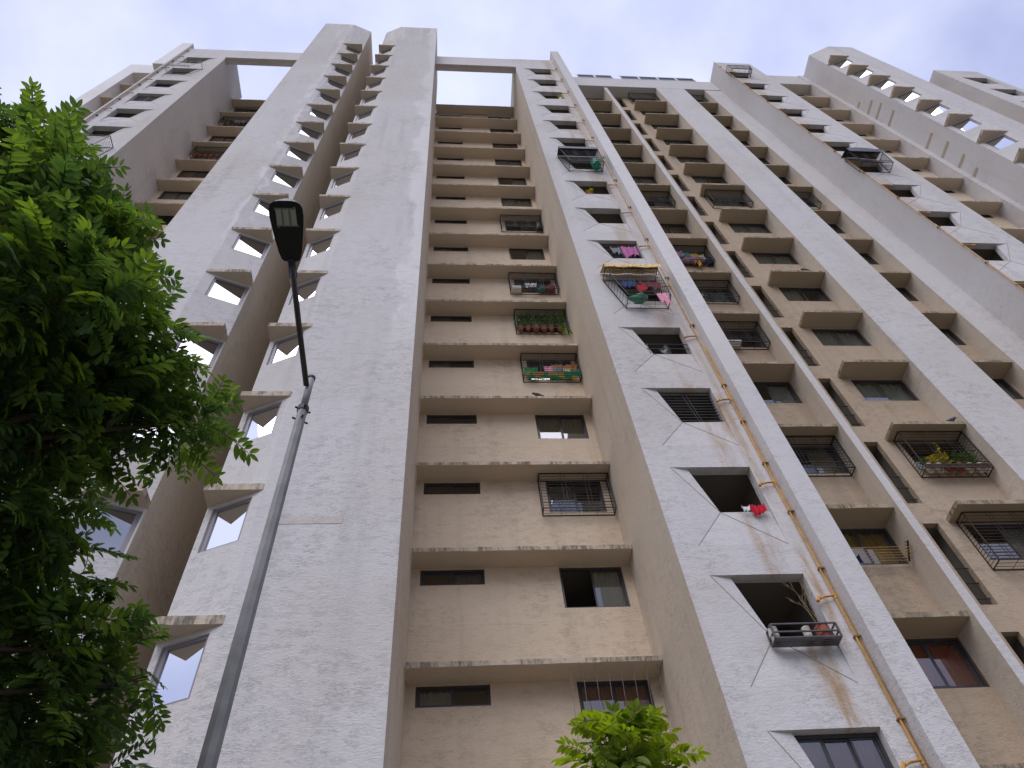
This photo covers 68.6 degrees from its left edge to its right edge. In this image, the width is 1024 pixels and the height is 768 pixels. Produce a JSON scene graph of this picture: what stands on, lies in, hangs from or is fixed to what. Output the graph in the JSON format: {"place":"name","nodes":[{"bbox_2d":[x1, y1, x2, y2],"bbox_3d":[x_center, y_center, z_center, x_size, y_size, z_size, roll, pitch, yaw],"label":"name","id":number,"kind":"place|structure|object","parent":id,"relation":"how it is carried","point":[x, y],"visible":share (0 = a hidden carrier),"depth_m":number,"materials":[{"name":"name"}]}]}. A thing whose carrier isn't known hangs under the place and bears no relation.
{"place":"outdoors","nodes":[
{"label":"outdoors","id":0,"kind":"place"},
{"bbox_2d":[0,0,1023,141],"label":"sky","id":1,"kind":"structure","parent":0,"point":[71,47],"materials":[{"name":"white"}]},
{"label":"ground","id":2,"kind":"structure","parent":0,"visible":0},
{"bbox_2d":[0,76,259,767],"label":"tree","id":3,"kind":"object","parent":2,"relation":"on","point":[102,382],"visible":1,"depth_m":4.39,"materials":[{"name":"green plant"}]},
{"bbox_2d":[197,198,315,767],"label":"street lamp","id":4,"kind":"object","parent":2,"relation":"on","point":[286,216],"visible":1,"depth_m":5.96,"materials":[{"name":"metal"}]},
{"bbox_2d":[7,23,1023,767],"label":"apartment building","id":5,"kind":"structure","parent":2,"relation":"on","point":[439,591],"depth_m":18.87,"materials":[{"name":"paint"}]},
{"bbox_2d":[75,135,113,159],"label":"window cage","id":6,"kind":"object","parent":5,"relation":"attached to","point":[106,136],"depth_m":30.30,"materials":[{"name":"white metal"}]},
{"bbox_2d":[75,502,141,555],"bbox_3d":[-7.012,2.496,12.894,0.903,1.070,0.312,3,-56,-7],"label":"window","id":7,"kind":"structure","parent":5,"relation":"in","point":[126,521],"depth_m":12.96,"materials":[{"name":"glass"}]},
{"bbox_2d":[72,48,190,130],"bbox_3d":[-18.742,-11.533,33.147,0.434,33.300,0.091,-6,-55,-1],"label":"gas pipe","id":8,"kind":"object","parent":5,"relation":"attached to","point":[134,87],"visible":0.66,"depth_m":38.24,"materials":[{"name":"metal"}]},
{"bbox_2d":[140,635,208,712],"bbox_3d":[-4.755,4.121,10.666,0.769,1.070,0.291,-4,-55,-2],"label":"window","id":9,"kind":"structure","parent":5,"relation":"in","point":[178,665],"depth_m":10.73,"materials":[{"name":"glass"}]},
{"bbox_2d":[158,191,192,199],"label":"window","id":10,"kind":"structure","parent":5,"relation":"in","point":[172,197],"depth_m":34.73,"materials":[{"name":"grey metal"}]},
{"bbox_2d":[165,60,202,73],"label":"window cage","id":11,"kind":"object","parent":5,"relation":"attached to","point":[196,62],"depth_m":41.80,"materials":[{"name":"metal"}]},
{"bbox_2d":[177,170,209,177],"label":"window","id":12,"kind":"structure","parent":5,"relation":"in","point":[186,175],"depth_m":37.15,"materials":[{"name":"grey metal"}]},
{"bbox_2d":[173,337,222,365],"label":"window","id":13,"kind":"structure","parent":5,"relation":"in","point":[208,349],"depth_m":17.74,"materials":[{"name":"white glass"}]},
{"bbox_2d":[189,146,228,159],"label":"window cage","id":14,"kind":"object","parent":5,"relation":"attached to","point":[199,151],"depth_m":38.89,"materials":[{"name":"metal"}]},
{"bbox_2d":[209,136,236,141],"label":"window","id":15,"kind":"structure","parent":5,"relation":"in","point":[224,139],"depth_m":41.97,"materials":[{"name":"grey metal"}]},
{"bbox_2d":[199,498,251,552],"bbox_3d":[-4.956,2.476,13.053,0.769,1.070,0.291,-4,-55,-2],"label":"window","id":16,"kind":"structure","parent":5,"relation":"in","point":[226,524],"depth_m":13.08,"materials":[{"name":"white glass"}]},
{"bbox_2d":[205,278,248,305],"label":"window","id":17,"kind":"structure","parent":5,"relation":"in","point":[219,289],"depth_m":20.09,"materials":[{"name":"white glass"}]},
{"bbox_2d":[218,116,251,125],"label":"window cage","id":18,"kind":"object","parent":5,"relation":"attached to","point":[241,120],"depth_m":43.64,"materials":[{"name":"black metal"}]},
{"bbox_2d":[232,234,269,257],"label":"window","id":19,"kind":"structure","parent":5,"relation":"in","point":[245,244],"depth_m":22.49,"materials":[{"name":"white glass"}]},
{"bbox_2d":[239,403,280,443],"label":"window","id":20,"kind":"structure","parent":5,"relation":"in","point":[259,423],"depth_m":15.51,"materials":[{"name":"white glass"}]},
{"bbox_2d":[253,200,269,215],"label":"window","id":21,"kind":"structure","parent":5,"relation":"in","point":[262,207],"depth_m":24.78,"materials":[{"name":"white glass"}]},
{"bbox_2d":[267,335,298,364],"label":"window","id":22,"kind":"structure","parent":5,"relation":"in","point":[283,349],"depth_m":17.86,"materials":[{"name":"white glass"}]},
{"bbox_2d":[271,171,299,188],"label":"window","id":23,"kind":"structure","parent":5,"relation":"in","point":[279,177],"depth_m":27.27,"materials":[{"name":"white glass"}]},
{"bbox_2d":[286,146,311,162],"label":"window","id":24,"kind":"structure","parent":5,"relation":"in","point":[293,152],"depth_m":29.68,"materials":[{"name":"grey glass"}]},
{"bbox_2d":[289,279,319,304],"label":"window","id":25,"kind":"structure","parent":5,"relation":"in","point":[305,291],"depth_m":20.30,"materials":[{"name":"grey glass"}]},
{"bbox_2d":[298,126,321,139],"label":"window","id":26,"kind":"structure","parent":5,"relation":"in","point":[303,130],"depth_m":32.06,"materials":[{"name":"grey glass"}]},
{"bbox_2d":[308,108,330,120],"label":"window","id":27,"kind":"structure","parent":5,"relation":"in","point":[313,112],"depth_m":34.48,"materials":[{"name":"grey glass"}]},
{"bbox_2d":[306,236,333,257],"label":"window","id":28,"kind":"structure","parent":5,"relation":"in","point":[323,245],"depth_m":22.69,"materials":[{"name":"grey metal"}]},
{"bbox_2d":[320,202,343,219],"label":"window","id":29,"kind":"structure","parent":5,"relation":"in","point":[337,208],"depth_m":25.08,"materials":[{"name":"grey glass"}]},
{"bbox_2d":[332,172,353,187],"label":"window","id":30,"kind":"structure","parent":5,"relation":"in","point":[347,178],"depth_m":27.49,"materials":[{"name":"grey glass"}]},
{"bbox_2d":[341,148,360,161],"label":"window","id":31,"kind":"structure","parent":5,"relation":"in","point":[355,153],"depth_m":29.89,"materials":[{"name":"grey metal"}]},
{"bbox_2d":[426,415,476,423],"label":"window","id":32,"kind":"structure","parent":5,"relation":"in","point":[451,417],"depth_m":21.61,"materials":[{"name":"grey metal"}]},
{"bbox_2d":[429,361,473,367],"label":"window","id":33,"kind":"structure","parent":5,"relation":"in","point":[430,362],"depth_m":23.97,"materials":[{"name":"grey metal"}]},
{"bbox_2d":[431,316,471,321],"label":"window","id":34,"kind":"structure","parent":5,"relation":"in","point":[441,317],"depth_m":26.38,"materials":[{"name":"grey metal"}]},
{"bbox_2d":[424,483,479,494],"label":"window","id":35,"kind":"structure","parent":5,"relation":"in","point":[426,485],"depth_m":19.21,"materials":[{"name":"grey metal"}]},
{"bbox_2d":[420,570,484,585],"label":"window","id":36,"kind":"structure","parent":5,"relation":"in","point":[460,580],"depth_m":16.81,"materials":[{"name":"grey metal"}]},
{"bbox_2d":[415,685,490,707],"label":"window","id":37,"kind":"structure","parent":5,"relation":"in","point":[428,700],"depth_m":14.40,"materials":[{"name":"black glass"}]},
{"bbox_2d":[495,160,521,165],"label":"window","id":38,"kind":"structure","parent":5,"relation":"in","point":[497,163],"depth_m":40.89,"materials":[{"name":"grey metal"}]},
{"bbox_2d":[498,178,526,184],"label":"window","id":39,"kind":"structure","parent":5,"relation":"in","point":[517,182],"depth_m":38.52,"materials":[{"name":"grey metal"}]},
{"bbox_2d":[501,198,531,206],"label":"window","id":40,"kind":"structure","parent":5,"relation":"in","point":[504,203],"depth_m":36.03,"materials":[{"name":"grey glass"}]},
{"bbox_2d":[500,215,542,232],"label":"window cage","id":41,"kind":"object","parent":5,"relation":"attached to","point":[511,222],"depth_m":32.86,"materials":[{"name":"black metal"}]},
{"bbox_2d":[509,248,544,259],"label":"window","id":42,"kind":"structure","parent":5,"relation":"in","point":[536,255],"depth_m":31.28,"materials":[{"name":"grey metal"}]},
{"bbox_2d":[514,280,550,292],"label":"window","id":43,"kind":"structure","parent":5,"relation":"in","point":[523,290],"depth_m":28.83,"materials":[{"name":"grey metal"}]},
{"bbox_2d":[508,272,558,294],"bbox_3d":[0.809,-3.811,28.439,1.811,1.271,0.283,0,-56,-5],"label":"window cage","id":44,"kind":"object","parent":5,"relation":"attached to","point":[530,280],"depth_m":28.22,"materials":[{"name":"black metal"}]},
{"bbox_2d":[514,309,569,334],"bbox_3d":[1.010,-2.166,26.053,1.811,1.271,0.283,0,-56,-5],"label":"window cage","id":45,"kind":"object","parent":5,"relation":"attached to","point":[564,315],"depth_m":25.87,"materials":[{"name":"black metal"}]},
{"bbox_2d":[555,312,572,334],"bbox_3d":[1.684,-1.966,25.735,0.639,1.720,0.465,0,-56,-5],"label":"potted plant","id":46,"kind":"object","parent":45,"relation":"in","point":[561,330],"visible":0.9,"depth_m":25.72,"materials":[{"name":"green plant"}]},
{"bbox_2d":[526,361,573,379],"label":"window","id":47,"kind":"structure","parent":5,"relation":"in","point":[548,363],"depth_m":24.25,"materials":[{"name":"grey metal"}]},
{"bbox_2d":[520,353,581,382],"bbox_3d":[1.211,-0.521,23.667,1.811,1.271,0.283,0,-56,-5],"label":"window cage","id":48,"kind":"object","parent":5,"relation":"attached to","point":[522,367],"depth_m":23.34,"materials":[{"name":"black metal"}]},
{"bbox_2d":[522,371,581,379],"bbox_3d":[1.249,-0.260,23.155,1.867,0.192,0.180,0,-56,-5],"label":"bed sheet","id":49,"kind":"object","parent":48,"relation":"in","point":[526,373],"visible":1,"depth_m":23.15,"materials":[{"name":"fabric"}]},
{"bbox_2d":[535,415,588,438],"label":"window","id":50,"kind":"structure","parent":5,"relation":"in","point":[549,429],"depth_m":21.60,"materials":[{"name":"black glass"}]},
{"bbox_2d":[545,482,606,511],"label":"window","id":51,"kind":"structure","parent":5,"relation":"in","point":[553,496],"depth_m":19.22,"materials":[{"name":"grey metal"}]},
{"bbox_2d":[537,473,616,515],"bbox_3d":[1.612,2.769,18.895,1.811,1.271,0.283,0,-56,-5],"label":"window cage","id":52,"kind":"object","parent":5,"relation":"attached to","point":[562,487],"depth_m":18.68,"materials":[{"name":"black metal"}]},
{"bbox_2d":[557,146,597,156],"bbox_3d":[2.829,-9.968,32.271,1.700,0.500,0.490,0,-56,-5],"label":"canopy","id":53,"kind":"object","parent":5,"relation":"attached to","point":[582,148],"visible":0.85,"depth_m":32.40,"materials":[{"name":"black plastic"}]},
{"bbox_2d":[558,148,603,171],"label":"window cage","id":54,"kind":"object","parent":5,"relation":"attached to","point":[585,159],"depth_m":31.33,"materials":[{"name":"black metal"}]},
{"bbox_2d":[559,567,629,607],"bbox_3d":[1.816,4.656,16.640,1.440,1.350,0.184,0,-56,-5],"label":"window","id":55,"kind":"structure","parent":5,"relation":"in","point":[610,588],"depth_m":16.85,"materials":[{"name":"grey metal"}]},
{"bbox_2d":[577,680,656,733],"bbox_3d":[2.017,6.301,14.254,1.440,1.350,0.184,0,-56,-5],"label":"window","id":56,"kind":"structure","parent":5,"relation":"in","point":[593,701],"depth_m":14.64,"materials":[{"name":"grey metal"}]},
{"bbox_2d":[620,246,638,257],"bbox_3d":[3.928,-4.363,24.813,0.545,0.903,0.122,3,-56,-7],"label":"towel","id":57,"kind":"object","parent":5,"relation":"hanging from","point":[628,251],"visible":1,"depth_m":24.86,"materials":[{"name":"pink fabric"}]},
{"bbox_2d":[600,263,660,273],"bbox_3d":[3.604,-3.455,22.806,1.740,0.586,0.490,0,-56,-5],"label":"awning","id":58,"kind":"object","parent":5,"relation":"attached to","point":[615,270],"visible":0.84,"depth_m":22.89,"materials":[{"name":"fabric"}]},
{"bbox_2d":[603,267,670,308],"bbox_3d":[3.626,-2.819,21.948,1.621,1.721,0.453,0,-56,-5],"label":"window cage","id":59,"kind":"object","parent":5,"relation":"attached to","point":[645,280],"depth_m":21.72,"materials":[{"name":"black metal"}]},
{"bbox_2d":[627,292,647,303],"bbox_3d":[3.560,-2.440,21.370,0.624,0.311,0.356,0,-56,-5],"label":"bundle","id":60,"kind":"object","parent":59,"relation":"in","point":[633,298],"visible":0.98,"depth_m":21.26,"materials":[{"name":"green fabric"}]},
{"bbox_2d":[655,292,670,306],"bbox_3d":[4.239,-2.383,20.908,0.363,0.726,0.144,-5,-55,-1],"label":"towel","id":61,"kind":"object","parent":59,"relation":"hanging from","point":[662,297],"visible":1,"depth_m":20.93,"materials":[{"name":"pink fabric"}]},
{"bbox_2d":[628,93,659,103],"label":"window cage","id":62,"kind":"object","parent":5,"relation":"attached to","point":[657,97],"depth_m":47.19,"materials":[{"name":"black metal"}]},
{"bbox_2d":[632,176,657,183],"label":"window","id":63,"kind":"structure","parent":5,"relation":"in","point":[638,180],"depth_m":35.70,"materials":[{"name":"grey glass"}]},
{"bbox_2d":[640,191,675,207],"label":"window cage","id":64,"kind":"object","parent":5,"relation":"attached to","point":[658,200],"depth_m":32.60,"materials":[{"name":"black metal"}]},
{"bbox_2d":[660,224,690,233],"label":"window","id":65,"kind":"structure","parent":5,"relation":"in","point":[677,230],"depth_m":30.89,"materials":[{"name":"grey metal"}]},
{"bbox_2d":[676,157,708,162],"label":"window","id":66,"kind":"structure","parent":5,"relation":"in","point":[681,161],"depth_m":38.37,"materials":[{"name":"grey metal"}]},
{"bbox_2d":[672,245,714,266],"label":"window cage","id":67,"kind":"object","parent":5,"relation":"attached to","point":[700,253],"depth_m":28.00,"materials":[{"name":"black metal"}]},
{"bbox_2d":[691,176,727,183],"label":"window","id":68,"kind":"structure","parent":5,"relation":"in","point":[696,180],"depth_m":35.95,"materials":[{"name":"grey metal"}]},
{"bbox_2d":[698,288,735,302],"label":"window","id":69,"kind":"structure","parent":5,"relation":"in","point":[706,299],"depth_m":26.04,"materials":[{"name":"grey metal"}]},
{"bbox_2d":[695,280,739,303],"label":"window cage","id":70,"kind":"object","parent":5,"relation":"attached to","point":[727,286],"depth_m":25.55,"materials":[{"name":"black metal"}]},
{"bbox_2d":[708,198,746,205],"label":"window","id":71,"kind":"structure","parent":5,"relation":"in","point":[725,203],"depth_m":33.48,"materials":[{"name":"grey metal"}]},
{"bbox_2d":[704,189,752,207],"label":"window cage","id":72,"kind":"object","parent":5,"relation":"attached to","point":[714,198],"depth_m":32.86,"materials":[{"name":"black metal"}]},
{"bbox_2d":[725,65,751,76],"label":"window cage","id":73,"kind":"object","parent":5,"relation":"attached to","point":[746,67],"depth_m":46.35,"materials":[{"name":"black metal"}]},
{"bbox_2d":[552,62,929,767],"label":"gas pipe","id":74,"kind":"object","parent":5,"relation":"attached to","point":[858,638],"visible":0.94,"depth_m":14.06,"materials":[{"name":"metal"}]},
{"bbox_2d":[717,321,770,349],"bbox_3d":[6.924,-1.518,23.314,1.791,1.221,0.298,0,-56,-5],"label":"window cage","id":75,"kind":"object","parent":5,"relation":"attached to","point":[767,338],"depth_m":23.23,"materials":[{"name":"black metal"}]},
{"bbox_2d":[723,331,765,347],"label":"window","id":76,"kind":"structure","parent":5,"relation":"in","point":[754,333],"depth_m":23.82,"materials":[{"name":"grey metal"}]},
{"bbox_2d":[728,223,770,232],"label":"window","id":77,"kind":"structure","parent":5,"relation":"in","point":[746,229],"depth_m":31.12,"materials":[{"name":"black glass"}]},
{"bbox_2d":[750,503,766,516],"bbox_3d":[4.839,2.447,14.679,0.303,0.303,0.161,0,-56,-5],"label":"cloth","id":78,"kind":"object","parent":5,"relation":"hanging from","point":[758,509],"visible":1,"depth_m":14.67,"materials":[{"name":"red fabric"}]},
{"bbox_2d":[751,253,797,263],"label":"window","id":79,"kind":"structure","parent":5,"relation":"in","point":[761,260],"depth_m":28.73,"materials":[{"name":"black glass"}]},
{"bbox_2d":[753,382,801,402],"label":"window","id":80,"kind":"structure","parent":5,"relation":"in","point":[778,394],"depth_m":21.29,"materials":[{"name":"grey glass"}]},
{"bbox_2d":[766,622,842,647],"bbox_3d":[4.739,4.066,12.175,1.128,0.283,0.249,0,-56,-5],"label":"basket","id":81,"kind":"object","parent":5,"relation":"attached to","point":[810,641],"visible":1,"depth_m":12.08,"materials":[{"name":"grey metal"}]},
{"bbox_2d":[814,623,831,635],"bbox_3d":[5.077,4.067,12.211,0.238,0.240,0.232,0,-56,-5],"label":"pot","id":82,"kind":"object","parent":81,"relation":"in","point":[822,626],"visible":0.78,"depth_m":12.18,"materials":[{"name":"ceramic"}]},
{"bbox_2d":[784,580,818,624],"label":"dry branches","id":83,"kind":"object","parent":82,"relation":"on","point":[804,589],"visible":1,"depth_m":12.68,"materials":[{"name":"brown plant"}]},
{"bbox_2d":[779,288,830,300],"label":"window","id":84,"kind":"structure","parent":5,"relation":"in","point":[791,296],"depth_m":26.31,"materials":[{"name":"grey metal"}]},
{"bbox_2d":[797,192,821,208],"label":"window cage","id":85,"kind":"object","parent":5,"relation":"attached to","point":[807,197],"depth_m":33.19,"materials":[{"name":"black metal"}]},
{"bbox_2d":[791,446,847,472],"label":"window","id":86,"kind":"structure","parent":5,"relation":"in","point":[813,457],"depth_m":18.93,"materials":[{"name":"black glass"}]},
{"bbox_2d":[785,435,855,476],"bbox_3d":[7.325,1.772,18.543,1.791,1.221,0.298,0,-56,-5],"label":"window cage","id":87,"kind":"object","parent":5,"relation":"attached to","point":[831,442],"depth_m":18.41,"materials":[{"name":"black metal"}]},
{"bbox_2d":[811,329,870,345],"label":"window","id":88,"kind":"structure","parent":5,"relation":"in","point":[836,339],"depth_m":23.89,"materials":[{"name":"grey glass"}]},
{"bbox_2d":[794,733,893,767],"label":"window","id":89,"kind":"structure","parent":5,"relation":"in","point":[859,754],"depth_m":10.95,"materials":[{"name":"grey metal"}]},
{"bbox_2d":[841,147,885,158],"bbox_3d":[15.350,-10.044,32.850,1.650,0.740,0.520,0,-56,-5],"label":"canopy","id":90,"kind":"object","parent":5,"relation":"attached to","point":[867,150],"visible":0.83,"depth_m":32.94,"materials":[{"name":"black plastic"}]},
{"bbox_2d":[713,61,1023,290],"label":"gas pipe","id":91,"kind":"object","parent":5,"relation":"attached to","point":[1004,275],"visible":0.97,"depth_m":28.73,"materials":[{"name":"metal"}]},
{"bbox_2d":[845,151,893,172],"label":"window cage","id":92,"kind":"object","parent":5,"relation":"attached to","point":[872,161],"depth_m":32.03,"materials":[{"name":"metal"}]},
{"bbox_2d":[840,528,908,564],"bbox_3d":[7.670,3.671,16.277,1.480,1.270,0.184,0,-56,-5],"label":"window","id":93,"kind":"structure","parent":5,"relation":"in","point":[854,540],"depth_m":16.50,"materials":[{"name":"grey metal"}]},
{"bbox_2d":[852,540,911,560],"bbox_3d":[7.210,3.533,15.797,2.480,0.327,0.346,0,-56,-5],"label":"clothes line","id":94,"kind":"object","parent":5,"relation":"attached to","point":[908,551],"visible":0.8,"depth_m":15.82,"materials":[{"name":"paint"}]},
{"bbox_2d":[873,79,894,89],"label":"window","id":95,"kind":"structure","parent":5,"relation":"in","point":[881,85],"depth_m":41.89,"materials":[{"name":"white glass"}]},
{"bbox_2d":[851,380,918,400],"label":"window","id":96,"kind":"structure","parent":5,"relation":"in","point":[877,392],"depth_m":21.49,"materials":[{"name":"black glass"}]},
{"bbox_2d":[897,91,920,101],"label":"window","id":97,"kind":"structure","parent":5,"relation":"in","point":[910,95],"depth_m":39.67,"materials":[{"name":"white glass"}]},
{"bbox_2d":[901,443,969,469],"bbox_3d":[10.769,1.971,18.878,1.590,1.270,0.184,0,-56,-5],"label":"window","id":98,"kind":"structure","parent":5,"relation":"in","point":[923,456],"depth_m":19.27,"materials":[{"name":"black glass"}]},
{"bbox_2d":[923,104,948,115],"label":"window","id":99,"kind":"structure","parent":5,"relation":"in","point":[934,110],"depth_m":37.46,"materials":[{"name":"white glass"}]},
{"bbox_2d":[893,431,993,477],"bbox_3d":[10.716,1.737,18.682,1.731,1.401,0.338,0,-56,-5],"label":"window cage","id":100,"kind":"object","parent":5,"relation":"attached to","point":[956,441],"depth_m":18.47,"materials":[{"name":"metal"}]},
{"bbox_2d":[932,443,954,472],"bbox_3d":[10.594,1.822,18.514,0.446,0.985,0.343,-21,-56,9],"label":"potted plant","id":101,"kind":"object","parent":100,"relation":"in","point":[943,456],"visible":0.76,"depth_m":18.43,"materials":[{"name":"yellow plant"}]},
{"bbox_2d":[926,463,989,466],"bbox_3d":[10.764,1.969,18.110,1.630,0.150,0.015,0,-56,-5],"label":"tray","id":102,"kind":"object","parent":100,"relation":"in","point":[985,464],"visible":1,"depth_m":18.11,"materials":[{"name":"metal"}]},
{"bbox_2d":[905,638,989,688],"bbox_3d":[7.871,5.316,13.891,1.480,1.270,0.184,0,-56,-5],"label":"window","id":103,"kind":"structure","parent":5,"relation":"in","point":[943,665],"depth_m":14.05,"materials":[{"name":"glass"}]},
{"bbox_2d":[939,329,965,344],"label":"window","id":104,"kind":"structure","parent":5,"relation":"in","point":[950,332],"depth_m":24.12,"materials":[{"name":"black glass"}]},
{"bbox_2d":[952,118,980,131],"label":"window","id":105,"kind":"structure","parent":5,"relation":"in","point":[967,124],"depth_m":35.26,"materials":[{"name":"glass"}]},
{"bbox_2d":[956,511,1023,570],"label":"window cage","id":106,"kind":"object","parent":5,"relation":"attached to","point":[994,522],"depth_m":16.26,"materials":[{"name":"metal"}]},
{"bbox_2d":[964,524,1023,559],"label":"window","id":107,"kind":"structure","parent":5,"relation":"in","point":[1020,533],"depth_m":16.88,"materials":[{"name":"grey glass"}]},
{"bbox_2d":[986,135,1016,149],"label":"window","id":108,"kind":"structure","parent":5,"relation":"in","point":[1003,141],"depth_m":33.05,"materials":[{"name":"clear glass"}]},
{"bbox_2d":[992,379,1023,398],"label":"window","id":109,"kind":"structure","parent":5,"relation":"in","point":[1003,381],"depth_m":21.73,"materials":[{"name":"black glass"}]},
{"bbox_2d":[551,698,710,767],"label":"tree","id":110,"kind":"object","parent":2,"relation":"on","point":[621,733],"visible":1,"depth_m":4.89,"materials":[{"name":"green plant"}]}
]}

